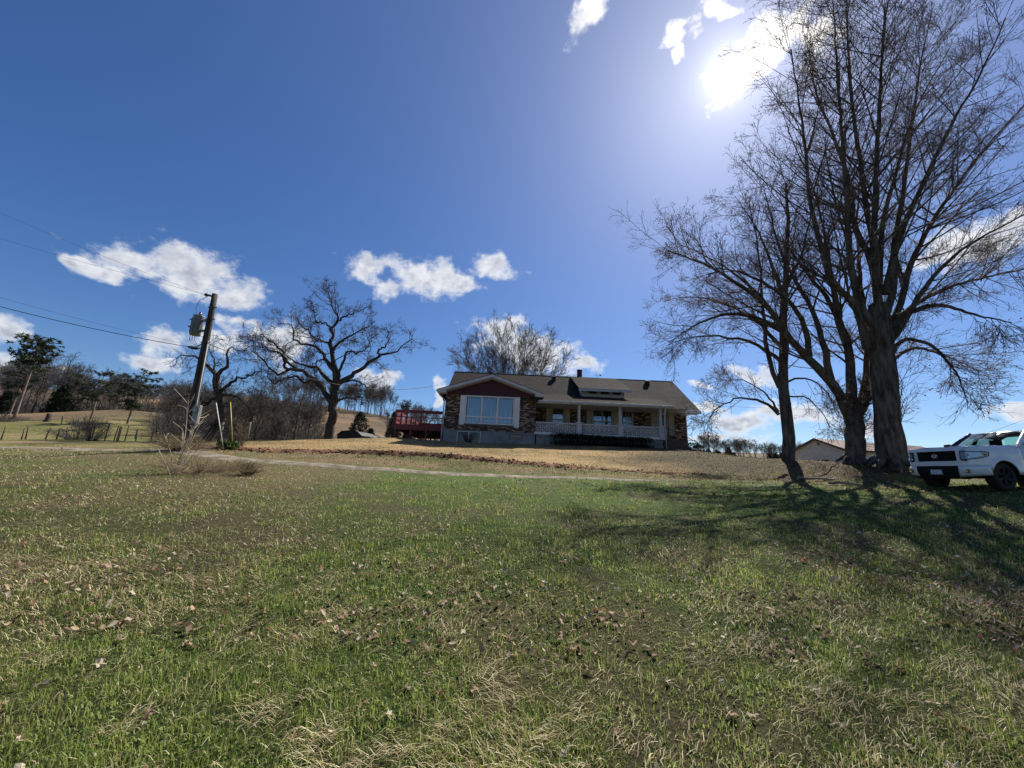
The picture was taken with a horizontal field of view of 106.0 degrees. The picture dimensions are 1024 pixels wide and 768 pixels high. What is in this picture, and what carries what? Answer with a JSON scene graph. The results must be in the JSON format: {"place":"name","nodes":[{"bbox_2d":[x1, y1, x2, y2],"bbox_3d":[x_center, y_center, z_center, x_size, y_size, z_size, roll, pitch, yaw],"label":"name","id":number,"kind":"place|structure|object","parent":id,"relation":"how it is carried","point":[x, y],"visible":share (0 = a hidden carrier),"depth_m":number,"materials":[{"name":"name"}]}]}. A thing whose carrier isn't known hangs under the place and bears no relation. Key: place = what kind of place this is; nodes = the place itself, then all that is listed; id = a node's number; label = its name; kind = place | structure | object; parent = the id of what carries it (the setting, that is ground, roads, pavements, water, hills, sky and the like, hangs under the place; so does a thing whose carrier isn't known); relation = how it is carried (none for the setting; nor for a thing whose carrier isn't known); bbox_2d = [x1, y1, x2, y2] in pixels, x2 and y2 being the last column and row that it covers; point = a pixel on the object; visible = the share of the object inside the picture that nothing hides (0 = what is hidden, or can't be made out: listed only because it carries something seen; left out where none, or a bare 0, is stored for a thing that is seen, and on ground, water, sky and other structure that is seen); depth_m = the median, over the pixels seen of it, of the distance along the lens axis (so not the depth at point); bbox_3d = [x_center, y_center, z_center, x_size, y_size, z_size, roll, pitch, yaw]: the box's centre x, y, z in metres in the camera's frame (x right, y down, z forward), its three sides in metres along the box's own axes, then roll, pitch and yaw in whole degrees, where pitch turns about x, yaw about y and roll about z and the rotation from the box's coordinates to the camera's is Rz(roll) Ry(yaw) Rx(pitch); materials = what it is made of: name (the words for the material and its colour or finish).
{"place":"outdoors","nodes":[
{"label":"outdoors","id":0,"kind":"place"},
{"bbox_2d":[0,386,1023,767],"bbox_3d":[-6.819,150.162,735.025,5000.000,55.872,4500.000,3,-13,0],"label":"ground","id":1,"kind":"structure","parent":0,"point":[38,438],"depth_m":4.28,"materials":[{"name":"green plant"}]},
{"bbox_2d":[0,390,15,413],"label":"cedar tree","id":2,"kind":"object","parent":1,"relation":"on","point":[8,397],"visible":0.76,"depth_m":76.04,"materials":[{"name":"green plant"}]},
{"bbox_2d":[0,362,20,389],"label":"bare tree","id":3,"kind":"object","parent":1,"relation":"on","point":[4,375],"visible":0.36,"depth_m":92.90,"materials":[{"name":"brown wood"}]},
{"bbox_2d":[0,364,26,391],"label":"bare tree","id":4,"kind":"object","parent":1,"relation":"on","point":[10,367],"visible":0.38,"depth_m":89.41,"materials":[{"name":"brown wood"}]},
{"bbox_2d":[0,410,32,420],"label":"field shrub","id":5,"kind":"object","parent":1,"relation":"on","point":[7,418],"visible":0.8,"depth_m":54.56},
{"bbox_2d":[1,358,43,397],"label":"bare tree","id":6,"kind":"object","parent":1,"relation":"on","point":[12,376],"visible":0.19,"depth_m":90.03,"materials":[{"name":"brown wood"}]},
{"bbox_2d":[1,359,49,413],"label":"pine tree","id":7,"kind":"object","parent":1,"relation":"on","point":[35,378],"visible":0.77,"depth_m":74.72,"materials":[{"name":"green plant"}]},
{"bbox_2d":[10,369,47,413],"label":"bare tree","id":8,"kind":"object","parent":1,"relation":"on","point":[15,380],"visible":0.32,"depth_m":87.50,"materials":[{"name":"brown wood"}]},
{"bbox_2d":[11,369,48,402],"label":"bare tree","id":9,"kind":"object","parent":1,"relation":"on","point":[30,388],"visible":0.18,"depth_m":90.13,"materials":[{"name":"brown wood"}]},
{"bbox_2d":[7,332,64,416],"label":"pine tree","id":10,"kind":"object","parent":1,"relation":"on","point":[41,347],"visible":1,"depth_m":67.34,"materials":[{"name":"green plant"}]},
{"bbox_2d":[23,369,65,413],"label":"bare tree","id":11,"kind":"object","parent":1,"relation":"on","point":[40,389],"visible":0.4,"depth_m":87.41,"materials":[{"name":"plant"}]},
{"bbox_2d":[0,425,92,439],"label":"wire fence","id":12,"kind":"object","parent":1,"relation":"on","point":[1,438],"visible":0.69,"depth_m":32.49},
{"bbox_2d":[42,413,51,421],"bbox_3d":[-62.148,4.568,51.663,0.830,1.254,0.830,3,-13,0],"label":"tree stump","id":13,"kind":"object","parent":1,"relation":"on","point":[48,417],"visible":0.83,"depth_m":51.52,"materials":[{"name":"brown wood"}]},
{"bbox_2d":[14,348,85,412],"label":"bare tree","id":14,"kind":"object","parent":1,"relation":"on","point":[46,386],"visible":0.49,"depth_m":79.84,"materials":[{"name":"plant"}]},
{"bbox_2d":[39,384,77,412],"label":"cedar tree","id":15,"kind":"object","parent":1,"relation":"on","point":[62,392],"visible":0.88,"depth_m":79.75,"materials":[{"name":"plant"}]},
{"bbox_2d":[49,375,83,397],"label":"bare tree","id":16,"kind":"object","parent":1,"relation":"on","point":[73,389],"visible":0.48,"depth_m":86.73,"materials":[{"name":"brown wood"}]},
{"bbox_2d":[41,352,96,410],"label":"bare tree","id":17,"kind":"object","parent":1,"relation":"on","point":[77,374],"visible":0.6,"depth_m":85.01,"materials":[{"name":"brown wood"}]},
{"bbox_2d":[33,427,107,439],"bbox_3d":[-36.767,4.188,32.624,4.726,1.429,4.554,3,-13,0],"label":"field shrub","id":18,"kind":"object","parent":1,"relation":"on","point":[68,437],"visible":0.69,"depth_m":32.00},
{"bbox_2d":[69,373,95,409],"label":"pine tree","id":19,"kind":"object","parent":1,"relation":"on","point":[81,391],"visible":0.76,"depth_m":86.75,"materials":[{"name":"green plant"}]},
{"bbox_2d":[65,414,106,429],"bbox_3d":[-51.417,4.554,46.683,3.866,2.160,4.305,5,-13,-12],"label":"field shrub","id":20,"kind":"object","parent":1,"relation":"on","point":[73,422],"visible":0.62,"depth_m":46.13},
{"bbox_2d":[75,376,96,405],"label":"bare tree","id":21,"kind":"object","parent":1,"relation":"on","point":[84,387],"visible":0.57,"depth_m":87.82,"materials":[{"name":"brown wood"}]},
{"bbox_2d":[68,417,120,440],"bbox_3d":[-33.236,3.476,30.612,2.964,2.164,3.006,-4,-14,25],"label":"field shrub","id":22,"kind":"object","parent":1,"relation":"on","point":[89,434],"visible":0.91,"depth_m":30.43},
{"bbox_2d":[78,369,118,418],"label":"pine tree","id":23,"kind":"object","parent":1,"relation":"on","point":[93,394],"visible":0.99,"depth_m":58.58,"materials":[{"name":"green plant"}]},
{"bbox_2d":[95,366,123,409],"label":"bare tree","id":24,"kind":"object","parent":1,"relation":"on","point":[115,381],"visible":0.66,"depth_m":85.41,"materials":[{"name":"brown wood"}]},
{"bbox_2d":[101,368,128,407],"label":"bare tree","id":25,"kind":"object","parent":1,"relation":"on","point":[116,382],"visible":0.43,"depth_m":87.46,"materials":[{"name":"plant"}]},
{"bbox_2d":[106,372,135,408],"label":"pine tree","id":26,"kind":"object","parent":1,"relation":"on","point":[121,392],"visible":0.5,"depth_m":92.39,"materials":[{"name":"green plant"}]},
{"bbox_2d":[122,375,146,398],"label":"bare tree","id":27,"kind":"object","parent":1,"relation":"on","point":[136,383],"visible":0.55,"depth_m":93.54,"materials":[{"name":"brown wood"}]},
{"bbox_2d":[104,424,165,441],"bbox_3d":[-29.836,4.085,30.544,4.740,1.672,0.172,3,-13,0],"label":"wire fence","id":28,"kind":"object","parent":1,"relation":"on","point":[119,433],"visible":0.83,"depth_m":30.56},
{"bbox_2d":[117,368,167,423],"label":"pine tree","id":29,"kind":"object","parent":1,"relation":"on","point":[133,404],"visible":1,"depth_m":55.60,"materials":[{"name":"green plant"}]},
{"bbox_2d":[142,388,163,410],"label":"bare tree","id":30,"kind":"object","parent":1,"relation":"on","point":[155,392],"visible":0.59,"depth_m":86.81,"materials":[{"name":"plant"}]},
{"bbox_2d":[150,386,189,429],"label":"bare tree","id":31,"kind":"object","parent":1,"relation":"on","point":[176,404],"visible":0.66,"depth_m":46.99,"materials":[{"name":"brown wood"}]},
{"bbox_2d":[156,384,183,416],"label":"bare tree","id":32,"kind":"object","parent":1,"relation":"on","point":[170,395],"visible":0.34,"depth_m":65.85,"materials":[{"name":"brown wood"}]},
{"bbox_2d":[1,390,339,441],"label":"brushwood","id":33,"kind":"object","parent":1,"relation":"on","point":[172,428],"visible":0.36,"depth_m":49.70,"materials":[{"name":"plant"}]},
{"bbox_2d":[162,382,191,414],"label":"bare tree","id":34,"kind":"object","parent":1,"relation":"on","point":[170,387],"visible":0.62,"depth_m":63.37,"materials":[{"name":"brown wood"}]},
{"bbox_2d":[141,432,219,451],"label":"dead weeds","id":35,"kind":"object","parent":1,"relation":"on","point":[172,443],"visible":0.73,"depth_m":16.08,"materials":[{"name":"plant"}]},
{"bbox_2d":[174,376,192,405],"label":"bare tree","id":36,"kind":"object","parent":1,"relation":"on","point":[183,382],"visible":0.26,"depth_m":92.75,"materials":[{"name":"plant"}]},
{"bbox_2d":[158,388,212,474],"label":"dead weeds","id":37,"kind":"object","parent":1,"relation":"on","point":[180,456],"visible":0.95,"depth_m":11.58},
{"bbox_2d":[122,454,252,477],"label":"dead weeds","id":38,"kind":"object","parent":1,"relation":"on","point":[210,468],"visible":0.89,"depth_m":11.67,"materials":[{"name":"plant"}]},
{"bbox_2d":[181,293,217,446],"bbox_3d":[-14.340,-0.579,17.402,1.508,7.637,0.505,3,-13,0],"label":"utility pole","id":39,"kind":"object","parent":1,"relation":"on","point":[195,326],"visible":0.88,"depth_m":17.56,"materials":[{"name":"wood"}]},
{"bbox_2d":[0,306,187,346],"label":"power line","id":40,"kind":"object","parent":39,"relation":"attached to","point":[89,327],"visible":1,"depth_m":16.36,"materials":[{"name":"metal"}]},
{"bbox_2d":[213,337,223,449],"bbox_3d":[-13.925,-0.124,18.176,0.677,6.537,1.643,-9,-17,41],"label":"guy wire","id":41,"kind":"object","parent":39,"relation":"attached to","point":[216,404],"visible":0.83,"depth_m":18.18,"materials":[{"name":"metal"}]},
{"bbox_2d":[208,349,232,440],"bbox_3d":[-14.329,0.782,19.001,0.672,4.700,3.628,6,-13,-14],"label":"guy wire","id":42,"kind":"object","parent":39,"relation":"attached to","point":[230,405],"visible":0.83,"depth_m":20.31,"materials":[{"name":"metal"}]},
{"bbox_2d":[209,344,436,389],"bbox_3d":[-9.990,-0.653,24.166,0.030,1.904,15.431,-6,-15,32],"label":"service drop","id":43,"kind":"object","parent":39,"relation":"attached to","point":[314,379],"visible":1,"depth_m":21.84,"materials":[{"name":"metal"}]},
{"bbox_2d":[201,403,213,421],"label":"bare tree","id":44,"kind":"object","parent":1,"relation":"on","point":[205,412],"visible":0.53,"depth_m":52.14,"materials":[{"name":"brown wood"}]},
{"bbox_2d":[159,328,270,441],"bbox_3d":[-28.410,0.231,38.222,12.124,12.216,5.559,-1,-13,15],"label":"oak tree","id":45,"kind":"object","parent":1,"relation":"on","point":[213,430],"visible":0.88,"depth_m":37.37,"materials":[{"name":"brown plant"}]},
{"bbox_2d":[216,441,239,449],"bbox_3d":[-13.390,2.923,18.160,0.959,0.532,0.701,3,-13,0],"label":"green shrub","id":46,"kind":"object","parent":1,"relation":"on","point":[232,444],"visible":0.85,"depth_m":17.99,"materials":[{"name":"green plant"}]},
{"bbox_2d":[212,393,247,423],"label":"bare tree","id":47,"kind":"object","parent":1,"relation":"on","point":[226,400],"visible":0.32,"depth_m":49.10,"materials":[{"name":"brown wood"}]},
{"bbox_2d":[210,388,252,426],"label":"bare tree","id":48,"kind":"object","parent":1,"relation":"on","point":[233,404],"visible":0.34,"depth_m":50.02,"materials":[{"name":"plant"}]},
{"bbox_2d":[217,422,251,441],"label":"field gate","id":49,"kind":"structure","parent":1,"relation":"on","point":[222,431],"depth_m":26.74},
{"bbox_2d":[228,405,255,432],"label":"bare tree","id":50,"kind":"object","parent":1,"relation":"on","point":[245,410],"visible":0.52,"depth_m":45.27,"materials":[{"name":"brown wood"}]},
{"bbox_2d":[232,420,253,446],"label":"dead weeds","id":51,"kind":"object","parent":1,"relation":"on","point":[241,438],"visible":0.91,"depth_m":20.04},
{"bbox_2d":[225,378,271,439],"bbox_3d":[-32.446,2.999,47.828,4.137,8.790,6.027,-9,-17,41],"label":"bare tree","id":52,"kind":"object","parent":1,"relation":"on","point":[264,397],"visible":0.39,"depth_m":47.55,"materials":[{"name":"plant"}]},
{"bbox_2d":[227,457,270,475],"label":"dead weeds","id":53,"kind":"object","parent":1,"relation":"on","point":[243,469],"visible":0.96,"depth_m":11.95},
{"bbox_2d":[236,376,289,440],"bbox_3d":[-28.958,2.677,43.809,5.804,9.453,7.087,2,-13,1],"label":"bare tree","id":54,"kind":"object","parent":1,"relation":"on","point":[259,410],"visible":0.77,"depth_m":43.64,"materials":[{"name":"brown wood"}]},
{"bbox_2d":[256,390,287,432],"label":"bare tree","id":55,"kind":"object","parent":1,"relation":"on","point":[267,408],"visible":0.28,"depth_m":53.00,"materials":[{"name":"brown wood"}]},
{"bbox_2d":[257,409,287,440],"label":"bare tree","id":56,"kind":"object","parent":1,"relation":"on","point":[264,419],"visible":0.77,"depth_m":45.85,"materials":[{"name":"brown wood"}]},
{"bbox_2d":[263,395,284,421],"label":"bare tree","id":57,"kind":"object","parent":1,"relation":"on","point":[274,406],"visible":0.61,"depth_m":50.30,"materials":[{"name":"brown wood"}]},
{"bbox_2d":[269,408,308,438],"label":"bare tree","id":58,"kind":"object","parent":1,"relation":"on","point":[299,425],"visible":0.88,"depth_m":45.76,"materials":[{"name":"brown wood"}]},
{"bbox_2d":[277,413,301,439],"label":"bare tree","id":59,"kind":"object","parent":1,"relation":"on","point":[292,422],"visible":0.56,"depth_m":47.37,"materials":[{"name":"brown wood"}]},
{"bbox_2d":[260,370,323,439],"bbox_3d":[-25.471,3.057,44.564,5.126,9.847,7.017,-7,-16,35],"label":"bare tree","id":60,"kind":"object","parent":1,"relation":"on","point":[296,389],"visible":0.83,"depth_m":44.21,"materials":[{"name":"plant"}]},
{"bbox_2d":[283,391,309,432],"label":"bare tree","id":61,"kind":"object","parent":1,"relation":"on","point":[293,407],"visible":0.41,"depth_m":57.52,"materials":[{"name":"brown wood"}]},
{"bbox_2d":[297,409,317,438],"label":"bare tree","id":62,"kind":"object","parent":1,"relation":"on","point":[303,414],"visible":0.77,"depth_m":51.93,"materials":[{"name":"brown wood"}]},
{"bbox_2d":[295,398,328,437],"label":"bare tree","id":63,"kind":"object","parent":1,"relation":"on","point":[310,407],"visible":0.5,"depth_m":54.48,"materials":[{"name":"plant"}]},
{"bbox_2d":[308,413,324,438],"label":"bare tree","id":64,"kind":"object","parent":1,"relation":"on","point":[317,428],"visible":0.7,"depth_m":47.71,"materials":[{"name":"plant"}]},
{"bbox_2d":[296,393,338,439],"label":"bare tree","id":65,"kind":"object","parent":1,"relation":"on","point":[321,399],"visible":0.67,"depth_m":51.97,"materials":[{"name":"plant"}]},
{"bbox_2d":[218,276,437,438],"bbox_3d":[-20.807,-2.806,43.111,25.584,19.608,9.132,3,-13,0],"label":"oak tree","id":66,"kind":"object","parent":1,"relation":"on","point":[332,398],"visible":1,"depth_m":41.94,"materials":[{"name":"brown plant"}]},
{"bbox_2d":[0,446,660,481],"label":"gravel track","id":67,"kind":"structure","parent":1,"relation":"on","point":[212,455],"depth_m":15.00,"materials":[{"name":"gravel"}]},
{"bbox_2d":[336,430,379,438],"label":"metal shed","id":68,"kind":"structure","parent":1,"relation":"on","point":[346,434],"depth_m":61.54,"materials":[{"name":"grey metal"}]},
{"bbox_2d":[348,411,369,432],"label":"cedar tree","id":69,"kind":"object","parent":1,"relation":"on","point":[360,416],"visible":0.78,"depth_m":99.33,"materials":[{"name":"green plant"}]},
{"bbox_2d":[378,408,404,437],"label":"bare tree","id":70,"kind":"object","parent":1,"relation":"on","point":[385,419],"visible":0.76,"depth_m":69.16,"materials":[{"name":"brown wood"}]},
{"bbox_2d":[384,411,402,437],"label":"cedar tree","id":71,"kind":"object","parent":1,"relation":"on","point":[391,435],"visible":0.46,"depth_m":93.81,"materials":[{"name":"plant"}]},
{"bbox_2d":[401,400,411,423],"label":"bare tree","id":72,"kind":"object","parent":1,"relation":"on","point":[405,406],"visible":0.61,"depth_m":150.86,"materials":[{"name":"brown plant"}]},
{"bbox_2d":[393,409,443,439],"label":"red deck","id":73,"kind":"structure","parent":1,"relation":"on","point":[424,431],"depth_m":29.74,"materials":[{"name":"paint"}]},
{"bbox_2d":[415,405,431,422],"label":"bare tree","id":74,"kind":"object","parent":1,"relation":"on","point":[426,415],"visible":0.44,"depth_m":77.25,"materials":[{"name":"brown wood"}]},
{"bbox_2d":[206,446,709,474],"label":"dirt bank","id":75,"kind":"structure","parent":1,"relation":"on","point":[368,452],"depth_m":18.33,"materials":[{"name":"soil"}]},
{"bbox_2d":[196,445,703,476],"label":"earth clods","id":76,"kind":"object","parent":75,"relation":"on","point":[400,452],"visible":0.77,"depth_m":18.23,"materials":[{"name":"soil"}]},
{"bbox_2d":[459,429,477,442],"bbox_3d":[-3.026,3.555,26.360,1.414,1.004,0.710,3,-13,0],"label":"twiggy shrub","id":77,"kind":"object","parent":1,"relation":"on","point":[466,440],"visible":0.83,"depth_m":26.27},
{"bbox_2d":[441,308,578,376],"bbox_3d":[0.174,0.048,48.486,16.983,19.174,14.720,-4,-15,27],"label":"elm tree","id":78,"kind":"object","parent":1,"relation":"on","point":[524,364],"visible":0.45,"depth_m":47.36,"materials":[{"name":"brown plant"}]},
{"bbox_2d":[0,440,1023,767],"bbox_3d":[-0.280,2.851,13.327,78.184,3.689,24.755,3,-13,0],"label":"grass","id":79,"kind":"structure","parent":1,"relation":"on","point":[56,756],"depth_m":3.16,"materials":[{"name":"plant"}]},
{"bbox_2d":[0,439,1023,767],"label":"dry grass","id":80,"kind":"structure","parent":1,"relation":"on","point":[644,741],"depth_m":3.18,"materials":[{"name":"plant"}]},
{"bbox_2d":[0,447,1023,676],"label":"leaf litter","id":81,"kind":"object","parent":1,"relation":"on","point":[426,613],"visible":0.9,"depth_m":4.51,"materials":[{"name":"plant"}]},
{"bbox_2d":[436,369,700,450],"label":"brick house","id":82,"kind":"structure","parent":1,"relation":"on","point":[510,408],"depth_m":27.58,"materials":[{"name":"brown brick"}]},
{"bbox_2d":[456,431,480,442],"bbox_3d":[-3.026,3.806,27.268,1.640,0.830,0.850,3,-13,0],"label":"basement window","id":83,"kind":"structure","parent":82,"relation":"in","point":[476,439],"depth_m":26.93,"materials":[{"name":"glass"}]},
{"bbox_2d":[464,395,514,425],"bbox_3d":[-1.590,1.942,27.631,3.480,2.010,0.850,3,-13,0],"label":"picture window","id":84,"kind":"structure","parent":82,"relation":"in","point":[491,410],"depth_m":27.44,"materials":[{"name":"glass"}]},
{"bbox_2d":[509,434,520,438],"bbox_3d":[0.220,3.754,27.314,0.860,0.360,0.850,3,-13,0],"label":"basement window","id":85,"kind":"structure","parent":82,"relation":"in","point":[517,436],"depth_m":26.97,"materials":[{"name":"glass"}]},
{"bbox_2d":[551,408,564,427],"bbox_3d":[3.449,2.522,29.397,1.020,1.680,0.850,3,-13,0],"label":"porch window","id":86,"kind":"structure","parent":82,"relation":"in","point":[557,415],"depth_m":29.33,"materials":[{"name":"glass"}]},
{"bbox_2d":[592,410,612,429],"bbox_3d":[6.794,2.704,29.390,1.620,1.620,0.850,3,-13,0],"label":"porch window","id":87,"kind":"structure","parent":82,"relation":"in","point":[598,417],"depth_m":29.65,"materials":[{"name":"glass"}]},
{"bbox_2d":[622,412,633,430],"bbox_3d":[8.671,2.818,29.383,0.900,1.560,0.850,3,-13,0],"label":"porch window","id":88,"kind":"structure","parent":82,"relation":"in","point":[626,421],"depth_m":29.32,"materials":[{"name":"glass"}]},
{"bbox_2d":[657,413,666,436],"bbox_3d":[11.062,3.286,29.381,1.200,2.100,0.993,3,-13,0],"label":"front door","id":89,"kind":"structure","parent":82,"relation":"in","point":[657,413],"depth_m":29.09,"materials":[{"name":"white paint"}]},
{"bbox_2d":[549,432,654,447],"bbox_3d":[6.061,3.818,26.019,7.102,0.945,1.030,3,-13,0],"label":"clipped hedge","id":90,"kind":"object","parent":1,"relation":"on","point":[598,437],"visible":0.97,"depth_m":25.81,"materials":[{"name":"green plant"}]},
{"bbox_2d":[688,442,704,451],"bbox_3d":[14.007,4.897,29.603,1.444,0.829,0.895,3,-13,0],"label":"evergreen bush","id":91,"kind":"object","parent":1,"relation":"on","point":[697,445],"visible":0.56,"depth_m":29.40,"materials":[{"name":"green plant"}]},
{"bbox_2d":[704,433,721,452],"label":"bare tree","id":92,"kind":"object","parent":1,"relation":"on","point":[718,437],"visible":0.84,"depth_m":212.89,"materials":[{"name":"brown wood"}]},
{"bbox_2d":[734,436,750,455],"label":"bare tree","id":93,"kind":"object","parent":1,"relation":"on","point":[744,442],"visible":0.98,"depth_m":218.24,"materials":[{"name":"brown wood"}]},
{"bbox_2d":[640,132,863,460],"bbox_3d":[12.539,-5.481,21.681,12.289,19.424,7.271,3,-13,0],"label":"maple tree","id":94,"kind":"object","parent":1,"relation":"on","point":[781,380],"visible":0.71,"depth_m":20.59,"materials":[{"name":"brown plant"}]},
{"bbox_2d":[740,435,763,456],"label":"bare tree","id":95,"kind":"object","parent":1,"relation":"on","point":[749,446],"visible":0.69,"depth_m":220.79,"materials":[{"name":"brown wood"}]},
{"bbox_2d":[609,98,923,465],"bbox_3d":[14.569,-6.611,20.449,20.253,21.553,7.868,7,-14,-20],"label":"maple tree","id":96,"kind":"object","parent":1,"relation":"on","point":[856,428],"visible":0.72,"depth_m":18.98,"materials":[{"name":"brown plant"}]},
{"bbox_2d":[761,442,775,456],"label":"bare tree","id":97,"kind":"object","parent":1,"relation":"on","point":[770,445],"visible":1,"depth_m":215.36,"materials":[{"name":"brown wood"}]},
{"bbox_2d":[806,476,837,479],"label":"fallen branch","id":98,"kind":"object","parent":1,"relation":"on","point":[814,478],"visible":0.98,"depth_m":15.57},
{"bbox_2d":[828,480,859,484],"bbox_3d":[12.615,3.760,14.742,1.016,0.196,0.357,1,-13,8],"label":"fallen branch","id":99,"kind":"object","parent":1,"relation":"on","point":[840,482],"visible":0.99,"depth_m":14.69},
{"bbox_2d":[795,438,924,468],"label":"cream outbuilding","id":100,"kind":"structure","parent":1,"relation":"on","point":[817,449],"depth_m":51.20,"materials":[{"name":"paint"}]},
{"bbox_2d":[717,0,1023,473],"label":"maple tree","id":101,"kind":"object","parent":1,"relation":"on","point":[886,328],"visible":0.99,"depth_m":18.79,"materials":[{"name":"brown plant"}]},
{"bbox_2d":[908,429,1023,490],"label":"pickup truck","id":102,"kind":"object","parent":1,"relation":"on","point":[992,460],"visible":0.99,"depth_m":12.20,"materials":[{"name":"white paint"}]},
{"bbox_2d":[0,0,1023,453],"label":"sky","id":103,"kind":"structure","parent":0,"point":[444,164],"materials":[{"name":"blue"}]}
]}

